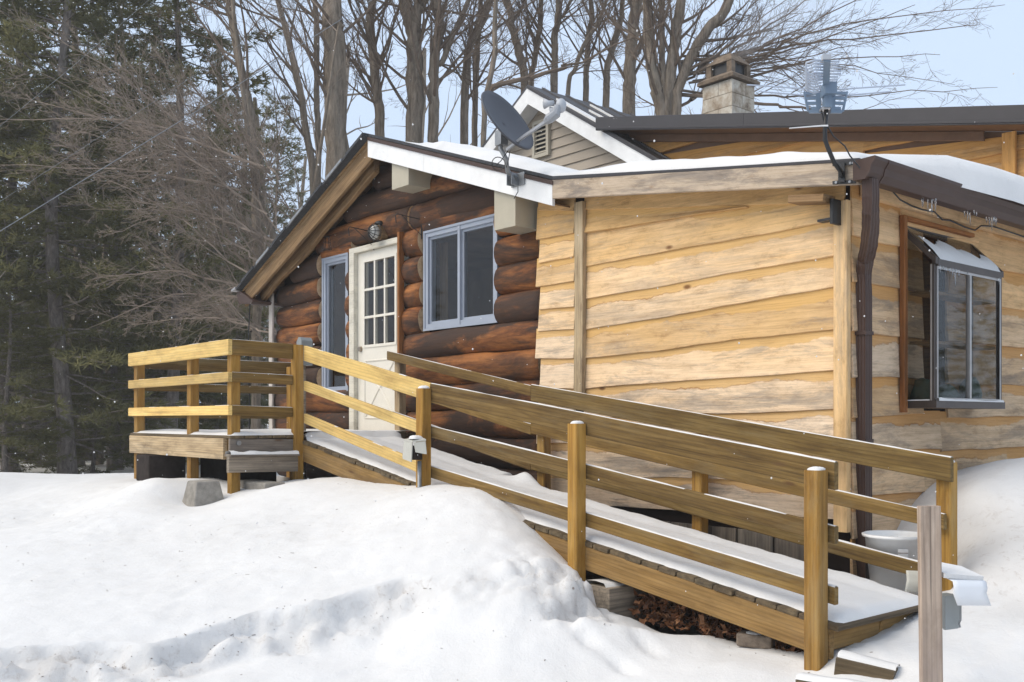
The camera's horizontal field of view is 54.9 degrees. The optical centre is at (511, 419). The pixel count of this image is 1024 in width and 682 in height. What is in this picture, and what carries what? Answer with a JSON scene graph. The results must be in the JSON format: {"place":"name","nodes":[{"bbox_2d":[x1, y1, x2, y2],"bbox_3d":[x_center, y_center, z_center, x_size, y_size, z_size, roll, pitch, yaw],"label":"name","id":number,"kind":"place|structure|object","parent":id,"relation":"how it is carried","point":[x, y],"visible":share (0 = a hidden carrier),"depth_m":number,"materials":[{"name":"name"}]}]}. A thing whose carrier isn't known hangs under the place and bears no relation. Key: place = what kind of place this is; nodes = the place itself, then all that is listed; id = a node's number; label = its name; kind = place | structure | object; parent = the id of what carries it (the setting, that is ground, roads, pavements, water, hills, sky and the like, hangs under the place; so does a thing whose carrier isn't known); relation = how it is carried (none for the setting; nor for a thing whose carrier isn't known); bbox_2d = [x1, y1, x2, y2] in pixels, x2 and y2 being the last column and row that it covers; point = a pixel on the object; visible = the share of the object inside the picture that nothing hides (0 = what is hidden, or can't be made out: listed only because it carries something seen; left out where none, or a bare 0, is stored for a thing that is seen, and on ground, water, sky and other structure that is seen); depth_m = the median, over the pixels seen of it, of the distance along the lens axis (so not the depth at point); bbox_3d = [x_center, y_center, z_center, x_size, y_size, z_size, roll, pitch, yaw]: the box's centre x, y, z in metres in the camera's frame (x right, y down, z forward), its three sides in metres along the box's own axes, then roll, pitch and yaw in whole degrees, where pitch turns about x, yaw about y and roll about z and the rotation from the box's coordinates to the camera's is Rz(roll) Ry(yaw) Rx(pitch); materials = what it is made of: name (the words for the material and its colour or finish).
{"place":"outdoors","nodes":[
{"label":"outdoors","id":0,"kind":"place"},
{"bbox_2d":[0,3,144,125],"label":"overhead wire","id":1,"kind":"object","parent":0,"point":[72,66],"visible":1,"depth_m":13.97,"materials":[{"name":"metal"}]},
{"bbox_2d":[1,0,305,200],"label":"overhead wire","id":2,"kind":"object","parent":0,"point":[146,106],"visible":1,"depth_m":14.55,"materials":[{"name":"metal"}]},
{"bbox_2d":[0,0,371,230],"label":"overhead wire","id":3,"kind":"object","parent":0,"point":[181,120],"visible":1,"depth_m":13.36,"materials":[{"name":"metal"}]},
{"bbox_2d":[200,458,275,480],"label":"dark block","id":4,"kind":"structure","parent":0,"point":[213,468],"depth_m":10.23,"materials":[{"name":"black"}]},
{"bbox_2d":[0,421,1023,681],"bbox_3d":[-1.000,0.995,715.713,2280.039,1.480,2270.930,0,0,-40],"label":"ground","id":5,"kind":"structure","parent":0,"point":[104,577],"depth_m":5.91,"materials":[{"name":"white snow"}]},
{"bbox_2d":[8,249,48,449],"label":"pine tree","id":6,"kind":"object","parent":5,"relation":"on","point":[23,338],"visible":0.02,"depth_m":34.61,"materials":[{"name":"green plant"}]},
{"bbox_2d":[10,213,61,455],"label":"pine tree","id":7,"kind":"object","parent":5,"relation":"on","point":[23,337],"depth_m":36.51,"materials":[{"name":"green plant"}]},
{"bbox_2d":[0,219,84,473],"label":"pine tree","id":8,"kind":"object","parent":5,"relation":"on","point":[6,393],"visible":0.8,"depth_m":19.02,"materials":[{"name":"green plant"}]},
{"bbox_2d":[0,1,105,463],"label":"pine tree","id":9,"kind":"object","parent":5,"relation":"on","point":[40,379],"visible":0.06,"depth_m":27.91,"materials":[{"name":"green plant"}]},
{"bbox_2d":[10,273,99,467],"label":"pine tree","id":10,"kind":"object","parent":5,"relation":"on","point":[46,320],"visible":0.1,"depth_m":23.97,"materials":[{"name":"green plant"}]},
{"bbox_2d":[0,0,155,473],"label":"pine tree","id":11,"kind":"object","parent":5,"relation":"on","point":[30,409],"visible":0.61,"depth_m":19.37,"materials":[{"name":"green plant"}]},
{"bbox_2d":[11,186,148,460],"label":"tree line","id":12,"kind":"object","parent":5,"relation":"on","point":[83,386],"visible":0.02,"depth_m":27.60,"materials":[{"name":"green plant"}]},
{"bbox_2d":[17,156,145,432],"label":"pine tree","id":13,"kind":"object","parent":5,"relation":"on","point":[87,252],"depth_m":34.17,"materials":[{"name":"green plant"}]},
{"bbox_2d":[38,280,133,472],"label":"pine tree","id":14,"kind":"object","parent":5,"relation":"on","point":[91,468],"visible":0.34,"depth_m":21.96,"materials":[{"name":"green plant"}]},
{"bbox_2d":[5,4,169,465],"bbox_3d":[-10.398,-5.255,24.486,5.105,13.347,4.022,0,0,12],"label":"tree","id":15,"kind":"object","parent":5,"relation":"on","point":[78,319],"visible":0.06,"depth_m":24.54,"materials":[{"name":"brown plant"}]},
{"bbox_2d":[0,0,184,472],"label":"pine tree","id":16,"kind":"object","parent":5,"relation":"on","point":[117,346],"visible":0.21,"depth_m":21.79,"materials":[{"name":"green plant"}]},
{"bbox_2d":[8,8,193,460],"bbox_3d":[-13.008,-5.645,30.184,6.491,14.013,6.632,0,0,-40],"label":"pine tree","id":17,"kind":"object","parent":5,"relation":"on","point":[88,47],"visible":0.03,"depth_m":29.84,"materials":[{"name":"green plant"}]},
{"bbox_2d":[48,86,169,464],"bbox_3d":[-10.268,-3.660,25.510,3.384,10.161,4.838,0,0,-25],"label":"tree","id":18,"kind":"object","parent":5,"relation":"on","point":[100,455],"visible":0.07,"depth_m":25.20,"materials":[{"name":"brown plant"}]},
{"bbox_2d":[66,128,165,456],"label":"tree","id":19,"kind":"object","parent":5,"relation":"on","point":[132,334],"visible":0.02,"depth_m":28.87,"materials":[{"name":"brown plant"}]},
{"bbox_2d":[80,271,156,460],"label":"pine tree","id":20,"kind":"object","parent":5,"relation":"on","point":[119,369],"visible":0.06,"depth_m":26.85,"materials":[{"name":"green plant"}]},
{"bbox_2d":[0,0,250,473],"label":"pine tree","id":21,"kind":"object","parent":5,"relation":"on","point":[61,356],"visible":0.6,"depth_m":19.78,"materials":[{"name":"green plant"}]},
{"bbox_2d":[38,41,226,463],"bbox_3d":[-10.102,-4.596,27.006,5.561,11.911,5.455,0,0,-21],"label":"pine tree","id":22,"kind":"object","parent":5,"relation":"on","point":[123,392],"visible":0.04,"depth_m":26.76,"materials":[{"name":"green plant"}]},
{"bbox_2d":[0,0,268,469],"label":"pine tree","id":23,"kind":"object","parent":5,"relation":"on","point":[104,22],"visible":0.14,"depth_m":23.19,"materials":[{"name":"green plant"}]},
{"bbox_2d":[90,26,210,425],"bbox_3d":[-10.642,-4.920,28.006,3.810,12.688,5.017,0,0,-29],"label":"tree","id":24,"kind":"object","parent":5,"relation":"on","point":[154,247],"visible":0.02,"depth_m":27.82,"materials":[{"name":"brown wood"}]},
{"bbox_2d":[0,0,302,431],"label":"pine tree","id":25,"kind":"object","parent":5,"relation":"on","point":[172,397],"visible":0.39,"depth_m":20.45,"materials":[{"name":"green plant"}]},
{"bbox_2d":[117,284,187,464],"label":"pine tree","id":26,"kind":"object","parent":5,"relation":"on","point":[163,317],"visible":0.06,"depth_m":25.90,"materials":[{"name":"green plant"}]},
{"bbox_2d":[150,227,203,425],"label":"pine tree","id":27,"kind":"object","parent":5,"relation":"on","point":[172,271],"visible":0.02,"depth_m":42.74,"materials":[{"name":"green plant"}]},
{"bbox_2d":[0,0,370,360],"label":"bare tree","id":28,"kind":"object","parent":5,"relation":"on","point":[205,143],"visible":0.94,"depth_m":16.56,"materials":[{"name":"plant"}]},
{"bbox_2d":[116,0,284,428],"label":"bare tree","id":29,"kind":"object","parent":5,"relation":"on","point":[255,401],"visible":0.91,"depth_m":18.93,"materials":[{"name":"brown plant"}]},
{"bbox_2d":[123,88,281,461],"bbox_3d":[-7.551,-3.532,25.374,5.563,9.787,5.233,0,0,-40],"label":"pine tree","id":30,"kind":"object","parent":5,"relation":"on","point":[244,338],"visible":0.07,"depth_m":24.75,"materials":[{"name":"green plant"}]},
{"bbox_2d":[182,480,223,506],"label":"pier block","id":31,"kind":"structure","parent":5,"relation":"on","point":[200,492],"depth_m":8.65,"materials":[{"name":"concrete"}]},
{"bbox_2d":[166,127,247,423],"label":"tree","id":32,"kind":"object","parent":5,"relation":"on","point":[202,313],"visible":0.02,"depth_m":35.01,"materials":[{"name":"brown plant"}]},
{"bbox_2d":[178,282,264,465],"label":"pine tree","id":33,"kind":"object","parent":5,"relation":"on","point":[218,424],"visible":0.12,"depth_m":23.94,"materials":[{"name":"green plant"}]},
{"bbox_2d":[186,137,266,338],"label":"pine tree","id":34,"kind":"object","parent":5,"relation":"on","point":[204,225],"depth_m":43.38,"materials":[{"name":"green plant"}]},
{"bbox_2d":[199,216,265,428],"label":"tree","id":35,"kind":"object","parent":5,"relation":"on","point":[228,337],"visible":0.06,"depth_m":30.38,"materials":[{"name":"brown plant"}]},
{"bbox_2d":[158,46,307,427],"bbox_3d":[-7.909,-4.670,28.310,4.819,12.186,3.659,0,0,30],"label":"tree","id":36,"kind":"object","parent":5,"relation":"on","point":[219,94],"visible":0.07,"depth_m":27.96,"materials":[{"name":"plant"}]},
{"bbox_2d":[198,249,275,428],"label":"pine tree","id":37,"kind":"object","parent":5,"relation":"on","point":[243,424],"visible":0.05,"depth_m":26.95,"materials":[{"name":"green plant"}]},
{"bbox_2d":[192,91,300,428],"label":"tree","id":38,"kind":"object","parent":5,"relation":"on","point":[251,223],"visible":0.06,"depth_m":31.90,"materials":[{"name":"plant"}]},
{"bbox_2d":[225,199,279,420],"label":"pine tree","id":39,"kind":"object","parent":5,"relation":"on","point":[261,322],"visible":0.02,"depth_m":39.14,"materials":[{"name":"green plant"}]},
{"bbox_2d":[235,207,271,428],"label":"pine tree","id":40,"kind":"object","parent":5,"relation":"on","point":[266,336],"depth_m":45.15,"materials":[{"name":"green plant"}]},
{"bbox_2d":[199,88,308,428],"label":"pine tree","id":41,"kind":"object","parent":5,"relation":"on","point":[286,124],"visible":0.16,"depth_m":34.02,"materials":[{"name":"green plant"}]},
{"bbox_2d":[193,0,323,194],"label":"bare tree","id":42,"kind":"object","parent":5,"relation":"on","point":[300,101],"visible":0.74,"depth_m":19.94,"materials":[{"name":"brown plant"}]},
{"bbox_2d":[240,479,284,488],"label":"concrete slab","id":43,"kind":"structure","parent":5,"relation":"on","point":[254,484],"depth_m":8.88,"materials":[{"name":"grey concrete"}]},
{"bbox_2d":[230,97,299,428],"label":"tree","id":44,"kind":"object","parent":5,"relation":"on","point":[257,123],"visible":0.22,"depth_m":25.89,"materials":[{"name":"plant"}]},
{"bbox_2d":[268,156,309,324],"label":"tree","id":45,"kind":"object","parent":5,"relation":"on","point":[303,184],"visible":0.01,"depth_m":40.96,"materials":[{"name":"plant"}]},
{"bbox_2d":[297,337,312,478],"bbox_3d":[-2.025,0.023,9.631,0.120,1.655,0.100,0,0,-40],"label":"post","id":46,"kind":"object","parent":5,"relation":"on","point":[304,341],"visible":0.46,"depth_m":9.62,"materials":[{"name":"brown wood"}]},
{"bbox_2d":[280,0,365,186],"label":"bare tree","id":47,"kind":"object","parent":5,"relation":"on","point":[317,109],"visible":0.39,"depth_m":21.45,"materials":[{"name":"brown plant"}]},
{"bbox_2d":[259,0,392,176],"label":"bare tree","id":48,"kind":"object","parent":5,"relation":"on","point":[336,139],"visible":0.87,"depth_m":18.81,"materials":[{"name":"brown plant"}]},
{"bbox_2d":[265,38,440,307],"bbox_3d":[-5.747,-6.378,37.059,5.203,15.620,7.437,0,0,28],"label":"tree","id":49,"kind":"object","parent":5,"relation":"on","point":[347,79],"visible":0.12,"depth_m":37.27,"materials":[{"name":"brown plant"}]},
{"bbox_2d":[300,0,425,136],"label":"bare tree","id":50,"kind":"object","parent":5,"relation":"on","point":[374,87],"visible":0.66,"depth_m":20.40,"materials":[{"name":"brown plant"}]},
{"bbox_2d":[6,484,809,681],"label":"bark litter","id":51,"kind":"object","parent":5,"relation":"on","point":[283,608],"visible":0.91,"depth_m":5.53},
{"bbox_2d":[304,0,525,142],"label":"bare tree","id":52,"kind":"object","parent":5,"relation":"on","point":[414,106],"visible":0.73,"depth_m":19.85,"materials":[{"name":"brown plant"}]},
{"bbox_2d":[401,13,490,144],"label":"tree","id":53,"kind":"object","parent":5,"relation":"on","point":[424,76],"visible":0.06,"depth_m":33.53,"materials":[{"name":"brown plant"}]},
{"bbox_2d":[379,0,540,142],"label":"bare tree","id":54,"kind":"object","parent":5,"relation":"on","point":[436,46],"visible":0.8,"depth_m":19.90,"materials":[{"name":"brown plant"}]},
{"bbox_2d":[422,0,535,144],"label":"bare tree","id":55,"kind":"object","parent":5,"relation":"on","point":[464,116],"visible":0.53,"depth_m":20.93,"materials":[{"name":"brown plant"}]},
{"bbox_2d":[448,0,535,146],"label":"bare tree","id":56,"kind":"object","parent":5,"relation":"on","point":[474,97],"visible":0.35,"depth_m":21.93,"materials":[{"name":"brown plant"}]},
{"bbox_2d":[446,0,555,92],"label":"bare tree","id":57,"kind":"object","parent":5,"relation":"on","point":[518,47],"visible":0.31,"depth_m":21.97,"materials":[{"name":"brown plant"}]},
{"bbox_2d":[476,0,570,146],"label":"bare tree","id":58,"kind":"object","parent":5,"relation":"on","point":[494,24],"visible":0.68,"depth_m":18.46,"materials":[{"name":"brown plant"}]},
{"bbox_2d":[128,339,956,670],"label":"wooden ramp","id":59,"kind":"structure","parent":5,"relation":"on","point":[814,633],"depth_m":6.71,"materials":[{"name":"brown wood"}]},
{"bbox_2d":[402,438,426,487],"bbox_3d":[-0.745,0.617,7.628,0.111,0.967,0.211,0,0,-40],"label":"post outlet","id":60,"kind":"object","parent":59,"relation":"attached to","point":[415,451],"visible":0.75,"depth_m":7.62,"materials":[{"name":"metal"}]},
{"bbox_2d":[133,429,917,622],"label":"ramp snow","id":61,"kind":"structure","parent":59,"relation":"on","point":[859,598],"depth_m":6.56,"materials":[{"name":"white snow"}]},
{"bbox_2d":[139,339,1003,681],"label":"snow dusting","id":62,"kind":"object","parent":59,"relation":"on","point":[851,655],"visible":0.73,"depth_m":6.10,"materials":[{"name":"white snow"}]},
{"bbox_2d":[468,0,641,92],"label":"bare tree","id":63,"kind":"object","parent":5,"relation":"on","point":[555,30],"visible":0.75,"depth_m":21.92,"materials":[{"name":"brown plant"}]},
{"bbox_2d":[477,0,663,90],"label":"bare tree","id":64,"kind":"object","parent":5,"relation":"on","point":[532,75],"visible":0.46,"depth_m":17.99,"materials":[{"name":"brown plant"}]},
{"bbox_2d":[536,0,665,101],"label":"bare tree","id":65,"kind":"object","parent":5,"relation":"on","point":[586,87],"visible":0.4,"depth_m":22.45,"materials":[{"name":"brown plant"}]},
{"bbox_2d":[566,0,646,95],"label":"bare tree","id":66,"kind":"object","parent":5,"relation":"on","point":[580,52],"visible":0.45,"depth_m":21.50,"materials":[{"name":"brown plant"}]},
{"bbox_2d":[231,53,1023,579],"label":"house","id":67,"kind":"structure","parent":5,"relation":"on","point":[803,281],"depth_m":7.91,"materials":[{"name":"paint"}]},
{"bbox_2d":[247,304,249,428],"bbox_3d":[-3.362,-0.450,12.607,0.035,2.100,0.035,0,0,-40],"label":"hanging cable","id":68,"kind":"object","parent":67,"relation":"hanging from","point":[248,356],"visible":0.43,"depth_m":12.61,"materials":[{"name":"black metal"}]},
{"bbox_2d":[323,236,331,249],"bbox_3d":[-2.159,-2.061,11.513,0.101,0.156,0.104,0,0,-40],"label":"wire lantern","id":69,"kind":"object","parent":67,"relation":"attached to","point":[328,240],"visible":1,"depth_m":11.49,"materials":[{"name":"black metal"}]},
{"bbox_2d":[322,252,348,390],"bbox_3d":[-2.048,-1.115,11.644,0.112,1.634,0.600,0,0,-40],"label":"window","id":70,"kind":"structure","parent":67,"relation":"in","point":[328,263],"depth_m":11.80,"materials":[{"name":"blue plastic"}]},
{"bbox_2d":[348,227,373,249],"bbox_3d":[-1.654,-1.994,10.830,0.336,0.230,0.011,0,0,-40],"label":"plant hanger","id":71,"kind":"object","parent":67,"relation":"attached to","point":[359,233],"visible":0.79,"depth_m":10.82,"materials":[{"name":"black metal"}]},
{"bbox_2d":[367,221,387,241],"bbox_3d":[-1.475,-2.057,10.746,0.209,0.232,0.184,0,0,-40],"label":"porch light","id":72,"kind":"object","parent":67,"relation":"attached to","point":[376,231],"visible":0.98,"depth_m":10.70,"materials":[{"name":"clear glass"}]},
{"bbox_2d":[358,245,396,429],"bbox_3d":[-1.458,-0.883,10.892,0.075,2.006,0.892,0,0,-40],"label":"front door","id":73,"kind":"structure","parent":67,"relation":"in","point":[375,354],"depth_m":10.95,"materials":[{"name":"paint"}]},
{"bbox_2d":[395,213,421,238],"bbox_3d":[-1.061,-1.991,10.130,0.336,0.230,0.011,0,0,-40],"label":"plant hanger","id":74,"kind":"object","parent":67,"relation":"attached to","point":[409,223],"visible":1,"depth_m":10.15,"materials":[{"name":"black metal"}]},
{"bbox_2d":[423,214,504,330],"bbox_3d":[-0.491,-1.435,9.808,0.112,1.034,1.205,0,0,-40],"label":"window","id":75,"kind":"structure","parent":67,"relation":"in","point":[430,323],"depth_m":9.78,"materials":[{"name":"blue plastic"}]},
{"bbox_2d":[481,90,565,198],"bbox_3d":[0.066,-2.311,8.121,0.555,0.907,0.820,0,0,-40],"label":"satellite dish","id":76,"kind":"object","parent":67,"relation":"attached to","point":[507,119],"visible":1,"depth_m":8.29,"materials":[{"name":"metal"}]},
{"bbox_2d":[556,98,613,121],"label":"roof snow","id":77,"kind":"structure","parent":67,"relation":"on","point":[580,111],"depth_m":13.11,"materials":[{"name":"white snow"}]},
{"bbox_2d":[408,141,1023,203],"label":"roof snow","id":78,"kind":"structure","parent":67,"relation":"on","point":[982,178],"depth_m":6.93,"materials":[{"name":"white snow"}]},
{"bbox_2d":[747,54,905,184],"bbox_3d":[1.888,-1.756,5.966,0.781,0.595,0.628,0,0,-40],"label":"tv antenna","id":79,"kind":"object","parent":67,"relation":"attached to","point":[828,93],"visible":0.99,"depth_m":5.98,"materials":[{"name":"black metal"}]},
{"bbox_2d":[910,378,938,399],"bbox_3d":[2.862,-0.213,6.830,0.204,0.160,0.193,0,0,-40],"label":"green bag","id":80,"kind":"object","parent":67,"relation":"on","point":[920,389],"visible":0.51,"depth_m":6.77,"materials":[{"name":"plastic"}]},
{"bbox_2d":[938,384,961,397],"bbox_3d":[3.058,-0.193,6.986,0.276,0.120,0.194,0,0,-22],"label":"green bag","id":81,"kind":"object","parent":67,"relation":"on","point":[947,391],"visible":0.45,"depth_m":6.91,"materials":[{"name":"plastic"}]},
{"bbox_2d":[908,226,1004,408],"bbox_3d":[3.162,-0.715,7.055,1.050,1.270,0.261,0,0,-40],"label":"garden window","id":82,"kind":"structure","parent":67,"relation":"in","point":[969,300],"depth_m":6.96,"materials":[{"name":"grey metal"}]},
{"bbox_2d":[916,235,999,271],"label":"window snow","id":83,"kind":"structure","parent":67,"relation":"on","point":[944,250],"depth_m":6.99,"materials":[{"name":"white snow"}]},
{"bbox_2d":[893,192,1023,236],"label":"loose cable","id":84,"kind":"object","parent":67,"relation":"attached to","point":[895,194],"visible":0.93,"depth_m":7.19,"materials":[{"name":"black metal"}]},
{"bbox_2d":[922,198,999,285],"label":"icicles","id":85,"kind":"object","parent":67,"relation":"hanging from","point":[993,220],"visible":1,"depth_m":6.81,"materials":[{"name":"white"}]},
{"bbox_2d":[589,582,669,620],"bbox_3d":[0.742,1.170,6.415,0.570,0.240,0.250,0,0,-40],"label":"timber block","id":86,"kind":"object","parent":5,"relation":"on","point":[619,600],"depth_m":6.21,"materials":[{"name":"wood"}]},
{"bbox_2d":[568,0,692,107],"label":"bare tree","id":87,"kind":"object","parent":5,"relation":"on","point":[606,78],"visible":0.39,"depth_m":21.95,"materials":[{"name":"brown plant"}]},
{"bbox_2d":[578,0,714,114],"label":"bare tree","id":88,"kind":"object","parent":5,"relation":"on","point":[628,73],"visible":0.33,"depth_m":20.89,"materials":[{"name":"brown plant"}]},
{"bbox_2d":[586,570,747,639],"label":"soil","id":89,"kind":"structure","parent":5,"relation":"on","point":[590,575],"depth_m":6.36,"materials":[{"name":"brown soil"}]},
{"bbox_2d":[628,589,803,652],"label":"leaf litter","id":90,"kind":"object","parent":89,"relation":"on","point":[677,612],"visible":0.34,"depth_m":6.01,"materials":[{"name":"brown plant"}]},
{"bbox_2d":[736,630,775,648],"bbox_3d":[1.369,1.232,5.529,0.200,0.075,0.110,0,0,30],"label":"brick","id":91,"kind":"object","parent":5,"relation":"on","point":[744,638],"visible":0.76,"depth_m":5.48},
{"bbox_2d":[594,0,1001,114],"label":"bare tree","id":92,"kind":"object","parent":5,"relation":"on","point":[666,85],"visible":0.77,"depth_m":18.92,"materials":[{"name":"brown plant"}]},
{"bbox_2d":[834,657,897,679],"bbox_3d":[1.740,1.244,4.855,0.278,0.100,0.093,8,4,33],"label":"landscape timber","id":93,"kind":"object","parent":5,"relation":"on","point":[844,666],"visible":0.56,"depth_m":4.82,"materials":[{"name":"brown wood"}]},
{"bbox_2d":[862,530,917,594],"bbox_3d":[2.415,0.917,6.205,0.410,0.405,0.410,0,0,-40],"label":"plastic tub","id":94,"kind":"object","parent":5,"relation":"on","point":[903,543],"visible":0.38,"depth_m":6.07,"materials":[{"name":"plastic"}]},
{"bbox_2d":[917,505,942,681],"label":"wooden stake","id":95,"kind":"object","parent":5,"relation":"on","point":[930,594],"visible":1,"depth_m":4.33,"materials":[{"name":"brown wood"}]},
{"bbox_2d":[905,562,990,629],"bbox_3d":[1.946,0.791,4.428,0.296,0.279,0.225,0,0,-19],"label":"outdoor outlet","id":96,"kind":"object","parent":95,"relation":"attached to","point":[970,588],"visible":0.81,"depth_m":4.37,"materials":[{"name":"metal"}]},
{"bbox_2d":[0,0,1023,402],"label":"sky","id":97,"kind":"structure","parent":0,"point":[984,58],"materials":[{"name":"blue"}]},
{"bbox_2d":[1,0,1023,674],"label":"falling snow","id":98,"kind":"structure","parent":0,"point":[489,300],"depth_m":4.35,"materials":[{"name":"white snow"}]},
{"bbox_2d":[959,377,981,398],"bbox_3d":[3.381,-0.225,7.269,0.180,0.184,0.184,0,0,3],"label":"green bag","id":99,"kind":"object","parent":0,"point":[976,391],"visible":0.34,"depth_m":7.21,"materials":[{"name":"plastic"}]},
{"bbox_3d":[-3.711,0.800,10.400,0.480,0.300,0.400,0,0,44],"label":"dark block","id":100,"kind":"object","parent":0,"visible":0},
{"bbox_2d":[136,454,184,480],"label":"dark block","id":101,"kind":"structure","parent":100,"relation":"on","point":[148,466],"depth_m":10.21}
]}

